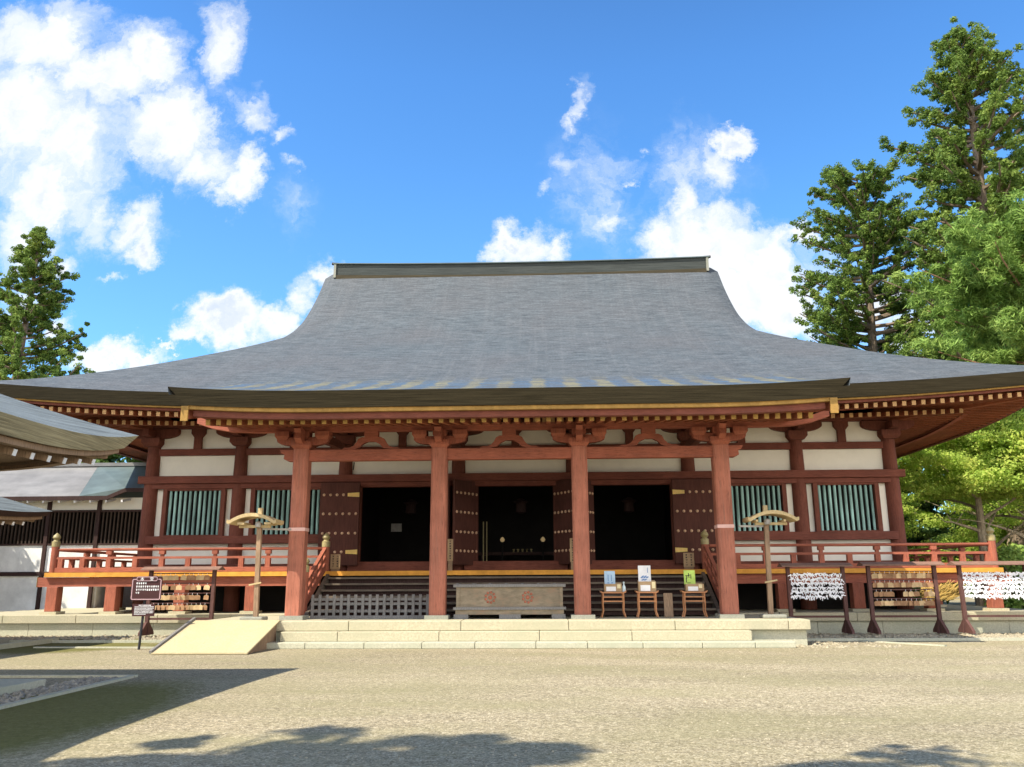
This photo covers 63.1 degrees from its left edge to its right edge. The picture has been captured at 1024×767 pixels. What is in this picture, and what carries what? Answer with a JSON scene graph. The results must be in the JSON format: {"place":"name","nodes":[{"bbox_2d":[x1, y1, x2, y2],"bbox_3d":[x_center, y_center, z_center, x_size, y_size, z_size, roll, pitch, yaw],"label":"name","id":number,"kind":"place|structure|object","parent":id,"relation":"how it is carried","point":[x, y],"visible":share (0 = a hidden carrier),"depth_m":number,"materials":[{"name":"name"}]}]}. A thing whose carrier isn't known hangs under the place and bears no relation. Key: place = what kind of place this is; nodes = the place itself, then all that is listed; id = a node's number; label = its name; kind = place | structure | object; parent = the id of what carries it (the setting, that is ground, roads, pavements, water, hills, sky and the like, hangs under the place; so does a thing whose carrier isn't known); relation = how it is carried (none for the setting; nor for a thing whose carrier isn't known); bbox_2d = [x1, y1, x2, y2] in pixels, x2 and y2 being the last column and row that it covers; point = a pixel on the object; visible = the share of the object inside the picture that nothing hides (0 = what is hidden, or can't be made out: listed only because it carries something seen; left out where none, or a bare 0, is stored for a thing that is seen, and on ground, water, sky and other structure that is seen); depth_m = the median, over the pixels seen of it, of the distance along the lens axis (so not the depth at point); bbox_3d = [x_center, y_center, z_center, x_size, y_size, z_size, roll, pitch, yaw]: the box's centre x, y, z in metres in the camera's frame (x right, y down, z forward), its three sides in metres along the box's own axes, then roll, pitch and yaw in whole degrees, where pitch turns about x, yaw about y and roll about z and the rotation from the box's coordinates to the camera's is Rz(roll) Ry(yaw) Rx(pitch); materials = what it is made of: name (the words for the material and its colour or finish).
{"place":"outdoors","nodes":[
{"label":"outdoors","id":0,"kind":"place"},
{"bbox_2d":[0,497,52,524],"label":"pavilion","id":1,"kind":"structure","parent":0,"point":[12,512],"depth_m":22.62,"materials":[{"name":"grey metal"}]},
{"bbox_2d":[483,522,483,560],"bbox_3d":[-1.038,5.899,30.283,0.041,1.740,0.041,5,-14,-20],"label":"gilt rod","id":2,"kind":"object","parent":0,"point":[483,541],"visible":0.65,"depth_m":30.30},
{"bbox_2d":[486,522,486,560],"bbox_3d":[-0.919,5.897,30.279,0.041,1.740,0.041,-6,-15,24],"label":"gilt rod","id":3,"kind":"object","parent":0,"point":[486,541],"visible":0.65,"depth_m":30.30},
{"bbox_2d":[0,584,1023,766],"bbox_3d":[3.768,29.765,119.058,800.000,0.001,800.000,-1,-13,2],"label":"ground","id":4,"kind":"structure","parent":0,"point":[160,710],"depth_m":10.73,"materials":[{"name":"beige gravel"}]},
{"bbox_2d":[0,638,8,643],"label":"pavilion floor","id":5,"kind":"structure","parent":4,"relation":"on","point":[4,640],"depth_m":22.43,"materials":[{"name":"grey stone"}]},
{"bbox_2d":[0,679,45,695],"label":"pavilion floor","id":6,"kind":"structure","parent":4,"relation":"on","point":[9,686],"depth_m":12.75,"materials":[{"name":"stone"}]},
{"bbox_2d":[0,394,138,470],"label":"pavilion","id":7,"kind":"structure","parent":6,"relation":"on","point":[33,436],"depth_m":13.20,"materials":[{"name":"grey metal"}]},
{"bbox_2d":[0,638,58,648],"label":"stone kerb","id":8,"kind":"structure","parent":4,"relation":"on","point":[24,643],"depth_m":21.70,"materials":[{"name":"grey stone"}]},
{"bbox_2d":[0,226,95,379],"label":"cedar tree","id":9,"kind":"object","parent":4,"relation":"on","point":[41,313],"visible":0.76,"depth_m":58.15,"materials":[{"name":"green plant"}]},
{"bbox_2d":[0,676,118,704],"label":"pebbles","id":10,"kind":"object","parent":4,"relation":"on","point":[41,690],"visible":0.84,"depth_m":12.72,"materials":[{"name":"grey gravel"}]},
{"bbox_2d":[0,675,133,709],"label":"stone kerb","id":11,"kind":"structure","parent":4,"relation":"on","point":[40,697],"depth_m":12.26,"materials":[{"name":"grey stone"}]},
{"bbox_2d":[0,675,137,677],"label":"stone kerb","id":12,"kind":"structure","parent":4,"relation":"on","point":[44,676],"depth_m":14.45,"materials":[{"name":"grey stone"}]},
{"bbox_2d":[0,634,168,639],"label":"gravel bed","id":13,"kind":"object","parent":4,"relation":"on","point":[82,639],"visible":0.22,"depth_m":23.92,"materials":[{"name":"grey gravel"}]},
{"bbox_2d":[138,566,224,635],"bbox_3d":[-9.637,6.310,24.251,2.320,1.930,0.840,-1,-13,2],"label":"hanging rack","id":14,"kind":"object","parent":13,"relation":"on","point":[147,629],"visible":0.72,"depth_m":24.24,"materials":[{"name":"brown wood"}]},
{"bbox_2d":[168,603,174,609],"bbox_3d":[-9.854,6.463,24.160,0.176,0.190,0.014,8,-19,-13],"label":"votive plaque","id":15,"kind":"object","parent":14,"relation":"attached to","point":[171,607],"visible":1,"depth_m":24.14,"materials":[{"name":"brown wood"}]},
{"bbox_2d":[169,595,175,599],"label":"votive plaque","id":16,"kind":"object","parent":14,"relation":"attached to","point":[172,597],"visible":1,"depth_m":24.22,"materials":[{"name":"brown wood"}]},
{"bbox_2d":[172,573,178,579],"bbox_3d":[-9.834,5.648,24.361,0.176,0.190,0.014,-3,-14,-6],"label":"votive plaque","id":17,"kind":"object","parent":14,"relation":"attached to","point":[175,577],"visible":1,"depth_m":24.35,"materials":[{"name":"brown wood"}]},
{"bbox_2d":[180,573,186,579],"bbox_3d":[-9.585,5.645,24.358,0.176,0.190,0.014,4,-17,5],"label":"votive plaque","id":18,"kind":"object","parent":14,"relation":"attached to","point":[184,577],"visible":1,"depth_m":24.35,"materials":[{"name":"brown wood"}]},
{"bbox_2d":[189,574,195,579],"bbox_3d":[-9.305,5.638,24.332,0.176,0.190,0.014,6,-18,-9],"label":"votive plaque","id":19,"kind":"object","parent":14,"relation":"attached to","point":[193,577],"visible":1,"depth_m":24.32,"materials":[{"name":"brown wood"}]},
{"bbox_2d":[194,593,199,599],"bbox_3d":[-9.139,6.182,24.204,0.176,0.190,0.014,-1,-17,-4],"label":"votive plaque","id":20,"kind":"object","parent":14,"relation":"attached to","point":[196,597],"visible":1,"depth_m":24.19,"materials":[{"name":"brown wood"}]},
{"bbox_2d":[203,583,209,589],"bbox_3d":[-8.880,5.910,24.274,0.176,0.190,0.014,5,-15,4],"label":"votive plaque","id":21,"kind":"object","parent":14,"relation":"hanging from","point":[207,587],"visible":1,"depth_m":24.26,"materials":[{"name":"brown wood"}]},
{"bbox_2d":[9,640,162,642],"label":"stone kerb","id":22,"kind":"structure","parent":4,"relation":"on","point":[103,641],"depth_m":22.76,"materials":[{"name":"beige stone"}]},
{"bbox_2d":[33,646,152,647],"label":"stone kerb","id":23,"kind":"structure","parent":4,"relation":"on","point":[84,647],"depth_m":20.94,"materials":[{"name":"beige stone"}]},
{"bbox_2d":[81,455,125,462],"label":"broadleaf tree","id":24,"kind":"object","parent":4,"relation":"on","point":[112,459],"visible":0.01,"depth_m":54.67,"materials":[{"name":"green plant"}]},
{"bbox_2d":[95,454,141,462],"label":"broadleaf tree","id":25,"kind":"object","parent":4,"relation":"on","point":[127,459],"depth_m":46.73,"materials":[{"name":"green plant"}]},
{"bbox_2d":[130,576,162,649],"bbox_3d":[-9.067,5.659,20.585,0.760,1.746,0.129,-1,-13,2],"label":"notice board","id":26,"kind":"object","parent":4,"relation":"on","point":[144,588],"visible":1,"depth_m":20.65,"materials":[{"name":"black"}]},
{"bbox_2d":[149,617,279,653],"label":"ramp","id":27,"kind":"structure","parent":4,"relation":"on","point":[193,635],"depth_m":19.93,"materials":[{"name":"beige concrete"}]},
{"bbox_2d":[0,604,1023,648],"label":"stone platform","id":28,"kind":"structure","parent":4,"relation":"on","point":[752,629],"depth_m":20.94,"materials":[{"name":"beige stone"}]},
{"bbox_2d":[0,462,146,611],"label":"corridor building","id":29,"kind":"structure","parent":28,"relation":"on","point":[97,505],"depth_m":32.62,"materials":[{"name":"white paint"}]},
{"bbox_2d":[226,508,290,619],"bbox_3d":[-6.727,4.749,21.993,1.541,2.900,0.692,-1,-13,2],"label":"roofed lamp post","id":30,"kind":"object","parent":28,"relation":"on","point":[240,520],"visible":0.97,"depth_m":21.95,"materials":[{"name":"beige wood"}]},
{"bbox_2d":[309,594,428,618],"bbox_3d":[-3.849,6.050,22.625,3.250,0.630,0.160,-1,-13,2],"label":"fence","id":31,"kind":"object","parent":28,"relation":"on","point":[370,599],"visible":0.89,"depth_m":22.58,"materials":[{"name":"grey wood"}]},
{"bbox_2d":[453,583,565,618],"bbox_3d":[-0.053,5.833,22.394,2.980,0.910,0.860,-1,-13,2],"label":"offering box","id":32,"kind":"object","parent":28,"relation":"on","point":[509,601],"visible":1,"depth_m":22.03,"materials":[{"name":"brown wood"}]},
{"bbox_2d":[0,255,1023,619],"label":"temple hall","id":33,"kind":"structure","parent":28,"relation":"on","point":[362,403],"depth_m":27.22,"materials":[{"name":"red wood"}]},
{"bbox_2d":[159,488,227,535],"bbox_3d":[-10.677,4.348,28.061,2.120,1.650,0.370,-1,-13,2],"label":"window","id":34,"kind":"structure","parent":33,"relation":"in","point":[185,512],"depth_m":28.04,"materials":[{"name":"teal wood"}]},
{"bbox_2d":[248,488,320,535],"bbox_3d":[-7.419,4.304,27.944,2.660,1.650,0.370,-1,-13,2],"label":"window","id":35,"kind":"structure","parent":33,"relation":"in","point":[275,502],"depth_m":27.96,"materials":[{"name":"teal wood"}]},
{"bbox_2d":[330,554,340,570],"bbox_3d":[-5.459,5.542,25.776,0.300,0.515,0.069,-1,-13,2],"label":"door sign","id":36,"kind":"object","parent":33,"relation":"on","point":[335,562],"visible":1,"depth_m":25.75,"materials":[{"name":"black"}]},
{"bbox_2d":[318,482,360,565],"bbox_3d":[-5.672,4.589,27.317,1.310,2.690,0.135,-1,-13,2],"label":"door","id":37,"kind":"structure","parent":33,"relation":"in","point":[339,501],"depth_m":27.33,"materials":[{"name":"brown wood"}]},
{"bbox_2d":[391,524,401,531],"bbox_3d":[-4.372,5.452,31.538,0.400,0.300,0.020,-1,-13,2],"label":"hanging sheet","id":38,"kind":"object","parent":33,"relation":"hanging from","point":[396,527],"visible":1,"depth_m":31.52,"materials":[{"name":"grey paper"}]},
{"bbox_2d":[403,487,418,514],"bbox_3d":[-3.684,3.463,30.551,0.554,2.650,0.554,-6,-15,24],"label":"hanging lantern","id":39,"kind":"object","parent":33,"relation":"hanging from","point":[410,504],"visible":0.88,"depth_m":30.16,"materials":[{"name":"brown metal"}]},
{"bbox_2d":[447,479,448,564],"bbox_3d":[-2.311,4.523,27.111,0.090,2.690,1.200,6,-15,-25],"label":"door","id":40,"kind":"structure","parent":33,"relation":"in","point":[448,479],"depth_m":26.60,"materials":[{"name":"brown wood"}]},
{"bbox_2d":[447,539,452,570],"bbox_3d":[-1.903,5.279,25.698,0.170,0.955,0.069,-1,-13,2],"label":"door sign","id":41,"kind":"object","parent":33,"relation":"on","point":[450,552],"visible":1,"depth_m":25.68,"materials":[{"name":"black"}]},
{"bbox_2d":[452,479,478,564],"bbox_3d":[-1.485,4.511,27.074,0.135,2.690,1.250,-9,-16,34],"label":"door","id":42,"kind":"structure","parent":33,"relation":"in","point":[465,493],"depth_m":26.99,"materials":[{"name":"brown wood"}]},
{"bbox_2d":[500,537,504,560],"bbox_3d":[-0.359,6.368,31.174,0.179,1.230,0.179,-1,-13,2],"label":"altar lamp","id":43,"kind":"object","parent":33,"relation":"on","point":[502,539],"visible":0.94,"depth_m":31.22,"materials":[{"name":"brown metal"}]},
{"bbox_2d":[478,549,553,560],"bbox_3d":[0.421,6.803,32.120,3.400,0.830,0.700,-1,-13,2],"label":"altar table","id":44,"kind":"object","parent":33,"relation":"on","point":[513,553],"visible":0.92,"depth_m":31.86,"materials":[{"name":"brown wood"}]},
{"bbox_2d":[513,486,527,513],"bbox_3d":[0.313,3.409,30.407,0.554,2.650,0.554,-6,-15,24],"label":"hanging lantern","id":45,"kind":"object","parent":33,"relation":"hanging from","point":[520,502],"visible":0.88,"depth_m":30.02,"materials":[{"name":"brown metal"}]},
{"bbox_2d":[541,537,544,560],"bbox_3d":[1.159,6.347,31.119,0.179,1.230,0.179,-1,-13,2],"label":"altar lamp","id":46,"kind":"object","parent":33,"relation":"on","point":[542,539],"visible":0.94,"depth_m":31.15,"materials":[{"name":"brown metal"}]},
{"bbox_2d":[553,479,572,563],"bbox_3d":[1.696,4.468,26.960,0.135,2.690,1.250,8,-15,-30],"label":"door","id":47,"kind":"structure","parent":33,"relation":"in","point":[562,491],"depth_m":27.01,"materials":[{"name":"brown wood"}]},
{"bbox_2d":[570,538,572,569],"bbox_3d":[1.864,5.228,25.562,0.170,0.955,0.069,-1,-13,2],"label":"door sign","id":48,"kind":"object","parent":33,"relation":"on","point":[571,550],"visible":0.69,"depth_m":25.55,"materials":[{"name":"brown wood"}]},
{"bbox_2d":[588,481,594,563],"bbox_3d":[2.392,4.457,26.931,0.135,2.690,1.200,-8,-15,29],"label":"door","id":49,"kind":"structure","parent":33,"relation":"in","point":[590,487],"depth_m":27.23,"materials":[{"name":"brown wood"}]},
{"bbox_2d":[621,485,635,512],"bbox_3d":[4.210,3.356,30.266,0.554,2.650,0.554,-6,-15,24],"label":"hanging lantern","id":50,"kind":"object","parent":33,"relation":"hanging from","point":[628,502],"visible":0.88,"depth_m":29.88,"materials":[{"name":"brown metal"}]},
{"bbox_2d":[683,553,694,568],"bbox_3d":[5.383,5.404,25.382,0.320,0.495,0.069,-1,-13,2],"label":"door sign","id":51,"kind":"object","parent":33,"relation":"on","point":[688,558],"visible":0.98,"depth_m":25.36,"materials":[{"name":"brown wood"}]},
{"bbox_2d":[671,479,716,563],"bbox_3d":[5.870,4.433,26.901,1.310,2.690,0.135,-1,-13,2],"label":"door","id":52,"kind":"structure","parent":33,"relation":"in","point":[692,499],"depth_m":26.92,"materials":[{"name":"brown wood"}]},
{"bbox_2d":[713,483,789,531],"bbox_3d":[7.670,4.100,27.400,2.660,1.650,0.370,-1,-13,2],"label":"window","id":53,"kind":"structure","parent":33,"relation":"in","point":[748,500],"depth_m":27.39,"materials":[{"name":"teal wood"}]},
{"bbox_2d":[811,482,883,531],"bbox_3d":[10.927,4.055,27.282,2.120,1.650,0.370,-1,-13,2],"label":"window","id":54,"kind":"structure","parent":33,"relation":"in","point":[836,506],"depth_m":27.27,"materials":[{"name":"teal wood"}]},
{"bbox_2d":[920,580,965,600],"bbox_3d":[12.682,6.081,24.509,1.372,0.623,0.304,-1,-13,2],"label":"straw bundle","id":55,"kind":"object","parent":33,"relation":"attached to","point":[944,593],"visible":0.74,"depth_m":24.45,"materials":[{"name":"yellow wicker"}]},
{"bbox_2d":[599,591,626,617],"bbox_3d":[2.723,5.939,22.465,0.720,0.701,0.380,-1,-13,2],"label":"side table","id":56,"kind":"object","parent":28,"relation":"on","point":[622,601],"visible":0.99,"depth_m":22.35,"materials":[{"name":"brown wood"}]},
{"bbox_2d":[604,583,621,591],"bbox_3d":[2.726,5.513,22.568,0.470,0.235,0.255,-1,-13,2],"label":"slip box","id":57,"kind":"object","parent":56,"relation":"on","point":[616,587],"visible":1,"depth_m":22.45,"materials":[{"name":"beige wood"}]},
{"bbox_2d":[604,571,614,583],"bbox_3d":[2.657,5.289,22.672,0.290,0.372,0.058,-1,-13,2],"label":"notice card","id":58,"kind":"object","parent":57,"relation":"in","point":[609,577],"visible":1,"depth_m":22.67,"materials":[{"name":"blue paper"}]},
{"bbox_2d":[634,590,658,616],"bbox_3d":[3.632,5.926,22.433,0.620,0.701,0.380,-1,-13,2],"label":"side table","id":59,"kind":"object","parent":28,"relation":"on","point":[654,596],"visible":0.98,"depth_m":22.32,"materials":[{"name":"brown wood"}]},
{"bbox_2d":[637,580,655,591],"bbox_3d":[3.645,5.471,22.542,0.470,0.295,0.255,-1,-13,2],"label":"slip box","id":60,"kind":"object","parent":59,"relation":"on","point":[646,586],"visible":0.97,"depth_m":22.42,"materials":[{"name":"beige wood"}]},
{"bbox_2d":[638,566,650,580],"bbox_3d":[3.600,5.178,22.661,0.340,0.452,0.058,-1,-13,2],"label":"notice card","id":61,"kind":"object","parent":60,"relation":"attached to","point":[644,573],"visible":1,"depth_m":22.66,"materials":[{"name":"white paper"}]},
{"bbox_2d":[663,593,673,616],"bbox_3d":[4.215,5.968,22.472,0.240,0.620,0.098,-1,-13,2],"label":"leaning board","id":62,"kind":"object","parent":28,"relation":"on","point":[668,604],"visible":1,"depth_m":22.45,"materials":[{"name":"brown wood"}]},
{"bbox_2d":[679,590,707,616],"bbox_3d":[4.891,5.910,22.387,0.700,0.701,0.380,-1,-13,2],"label":"side table","id":63,"kind":"object","parent":28,"relation":"on","point":[684,600],"visible":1,"depth_m":22.28,"materials":[{"name":"brown wood"}]},
{"bbox_2d":[685,583,703,590],"bbox_3d":[4.919,5.488,22.488,0.480,0.225,0.255,-1,-13,2],"label":"slip box","id":64,"kind":"object","parent":63,"relation":"on","point":[695,587],"visible":0.95,"depth_m":22.37,"materials":[{"name":"beige wood"}]},
{"bbox_2d":[683,570,695,584],"bbox_3d":[4.810,5.255,22.595,0.300,0.382,0.059,-1,-13,2],"label":"notice card","id":65,"kind":"object","parent":64,"relation":"attached to","point":[689,576],"visible":1,"depth_m":22.59,"materials":[{"name":"green"}]},
{"bbox_2d":[738,505,798,618],"bbox_3d":[6.773,4.668,21.938,1.534,2.900,0.680,-1,-13,2],"label":"roofed lamp post","id":66,"kind":"object","parent":28,"relation":"on","point":[784,516],"visible":0.99,"depth_m":21.89,"materials":[{"name":"beige wood"}]},
{"bbox_2d":[171,648,1023,766],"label":"pebbles","id":67,"kind":"object","parent":4,"relation":"on","point":[657,701],"visible":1,"depth_m":11.05,"materials":[{"name":"beige gravel"}]},
{"bbox_2d":[797,640,901,647],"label":"pebbles","id":68,"kind":"object","parent":4,"relation":"on","point":[843,646],"visible":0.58,"depth_m":20.44,"materials":[{"name":"beige gravel"}]},
{"bbox_2d":[788,145,951,357],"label":"cedar tree","id":69,"kind":"object","parent":4,"relation":"on","point":[876,237],"visible":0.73,"depth_m":48.79,"materials":[{"name":"green plant"}]},
{"bbox_2d":[859,640,946,645],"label":"stone kerb","id":70,"kind":"structure","parent":4,"relation":"on","point":[902,643],"depth_m":21.02,"materials":[{"name":"beige stone"}]},
{"bbox_2d":[807,638,1023,640],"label":"stone kerb","id":71,"kind":"structure","parent":4,"relation":"on","point":[919,639],"depth_m":21.97,"materials":[{"name":"beige stone"}]},
{"bbox_2d":[807,632,1023,637],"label":"gravel bed","id":72,"kind":"object","parent":4,"relation":"on","point":[964,636],"visible":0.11,"depth_m":22.82,"materials":[{"name":"grey gravel"}]},
{"bbox_2d":[777,563,854,633],"bbox_3d":[8.640,6.062,23.592,1.980,1.930,0.840,-1,-13,2],"label":"hanging rack","id":73,"kind":"object","parent":72,"relation":"on","point":[847,627],"visible":0.83,"depth_m":23.57,"materials":[{"name":"brown wood"}]},
{"bbox_2d":[788,572,845,600],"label":"paper strips","id":74,"kind":"object","parent":73,"relation":"attached to","point":[829,592],"visible":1,"depth_m":23.61,"materials":[{"name":"white paper"}]},
{"bbox_2d":[857,561,949,633],"bbox_3d":[11.048,6.019,23.508,2.280,1.950,0.840,-1,-13,2],"label":"hanging rack","id":75,"kind":"object","parent":72,"relation":"on","point":[940,626],"visible":1,"depth_m":23.50,"materials":[{"name":"brown wood"}]},
{"bbox_2d":[874,601,881,605],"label":"votive plaque","id":76,"kind":"object","parent":75,"relation":"attached to","point":[877,603],"visible":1,"depth_m":23.43,"materials":[{"name":"brown wood"}]},
{"bbox_2d":[882,571,887,577],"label":"votive plaque","id":77,"kind":"object","parent":75,"relation":"attached to","point":[884,575],"visible":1,"depth_m":23.61,"materials":[{"name":"brown wood"}]},
{"bbox_2d":[894,600,899,605],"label":"votive plaque","id":78,"kind":"object","parent":75,"relation":"attached to","point":[896,603],"visible":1,"depth_m":23.43,"materials":[{"name":"brown wood"}]},
{"bbox_2d":[912,582,918,587],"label":"votive plaque","id":79,"kind":"object","parent":75,"relation":"hanging from","point":[914,584],"visible":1,"depth_m":23.51,"materials":[{"name":"brown wood"}]},
{"bbox_2d":[916,571,922,577],"bbox_3d":[11.528,5.406,23.574,0.176,0.190,0.014,-4,-15,14],"label":"votive plaque","id":80,"kind":"object","parent":75,"relation":"attached to","point":[919,575],"visible":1,"depth_m":23.57,"materials":[{"name":"brown wood"}]},
{"bbox_2d":[924,600,930,605],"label":"votive plaque","id":81,"kind":"object","parent":75,"relation":"hanging from","point":[927,603],"visible":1,"depth_m":23.38,"materials":[{"name":"brown wood"}]},
{"bbox_2d":[926,571,931,577],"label":"votive plaque","id":82,"kind":"object","parent":75,"relation":"attached to","point":[928,575],"visible":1,"depth_m":23.58,"materials":[{"name":"brown wood"}]},
{"bbox_2d":[927,580,933,586],"bbox_3d":[11.792,5.647,23.518,0.176,0.190,0.014,-6,-10,2],"label":"votive plaque","id":83,"kind":"object","parent":75,"relation":"attached to","point":[929,584],"visible":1,"depth_m":23.51,"materials":[{"name":"brown wood"}]},
{"bbox_2d":[946,561,1023,633],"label":"hanging rack","id":84,"kind":"object","parent":72,"relation":"on","point":[965,626],"visible":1,"depth_m":23.41,"materials":[{"name":"brown wood"}]},
{"bbox_2d":[962,571,1023,599],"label":"paper strips","id":85,"kind":"object","parent":84,"relation":"attached to","point":[1001,584],"visible":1,"depth_m":23.44,"materials":[{"name":"white paper"}]},
{"bbox_2d":[898,468,935,554],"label":"broadleaf tree","id":86,"kind":"object","parent":4,"relation":"on","point":[925,534],"depth_m":50.03,"materials":[{"name":"green plant"}]},
{"bbox_2d":[897,456,942,561],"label":"maple tree","id":87,"kind":"object","parent":4,"relation":"on","point":[908,506],"visible":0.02,"depth_m":41.06,"materials":[{"name":"green plant"}]},
{"bbox_2d":[911,558,958,603],"bbox_3d":[17.768,8.808,36.060,3.240,2.503,2.919,-1,-13,2],"label":"shrub","id":88,"kind":"object","parent":4,"relation":"on","point":[947,602],"visible":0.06,"depth_m":35.44,"materials":[{"name":"green plant"}]},
{"bbox_2d":[910,556,970,602],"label":"shrub","id":89,"kind":"object","parent":4,"relation":"on","point":[955,582],"depth_m":43.55,"materials":[{"name":"green plant"}]},
{"bbox_2d":[868,16,1023,545],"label":"cedar tree","id":90,"kind":"object","parent":4,"relation":"on","point":[950,161],"visible":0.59,"depth_m":42.81,"materials":[{"name":"green plant"}]},
{"bbox_2d":[901,449,1004,605],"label":"broadleaf tree","id":91,"kind":"object","parent":4,"relation":"on","point":[928,506],"visible":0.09,"depth_m":50.81,"materials":[{"name":"green plant"}]},
{"bbox_2d":[888,186,1023,364],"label":"pine tree","id":92,"kind":"object","parent":4,"relation":"on","point":[986,264],"visible":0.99,"depth_m":32.74,"materials":[{"name":"green plant"}]},
{"bbox_2d":[906,523,1006,594],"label":"treeline","id":93,"kind":"object","parent":4,"relation":"on","point":[931,529],"depth_m":79.94,"materials":[{"name":"green plant"}]},
{"bbox_2d":[897,411,1023,606],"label":"maple tree","id":94,"kind":"object","parent":4,"relation":"on","point":[931,484],"visible":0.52,"depth_m":34.15,"materials":[{"name":"green plant"}]},
{"bbox_2d":[904,408,1023,593],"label":"maple tree","id":95,"kind":"object","parent":4,"relation":"on","point":[965,535],"visible":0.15,"depth_m":39.85,"materials":[{"name":"green plant"}]},
{"bbox_2d":[911,201,1022,360],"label":"cedar tree","id":96,"kind":"object","parent":4,"relation":"on","point":[934,335],"visible":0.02,"depth_m":46.68,"materials":[{"name":"green plant"}]},
{"bbox_2d":[942,425,1023,606],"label":"maple tree","id":97,"kind":"object","parent":4,"relation":"on","point":[1015,445],"visible":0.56,"depth_m":33.62,"materials":[{"name":"green plant"}]},
{"bbox_2d":[950,500,1023,556],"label":"maple tree","id":98,"kind":"object","parent":4,"relation":"on","point":[1003,534],"visible":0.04,"depth_m":40.58,"materials":[{"name":"green plant"}]},
{"bbox_2d":[981,543,1023,608],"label":"shrub","id":99,"kind":"object","parent":4,"relation":"on","point":[1012,552],"visible":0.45,"depth_m":31.94,"materials":[{"name":"green plant"}]},
{"bbox_2d":[0,0,1023,527],"label":"sky","id":100,"kind":"structure","parent":0,"point":[203,169],"materials":[{"name":"blue"}]}
]}

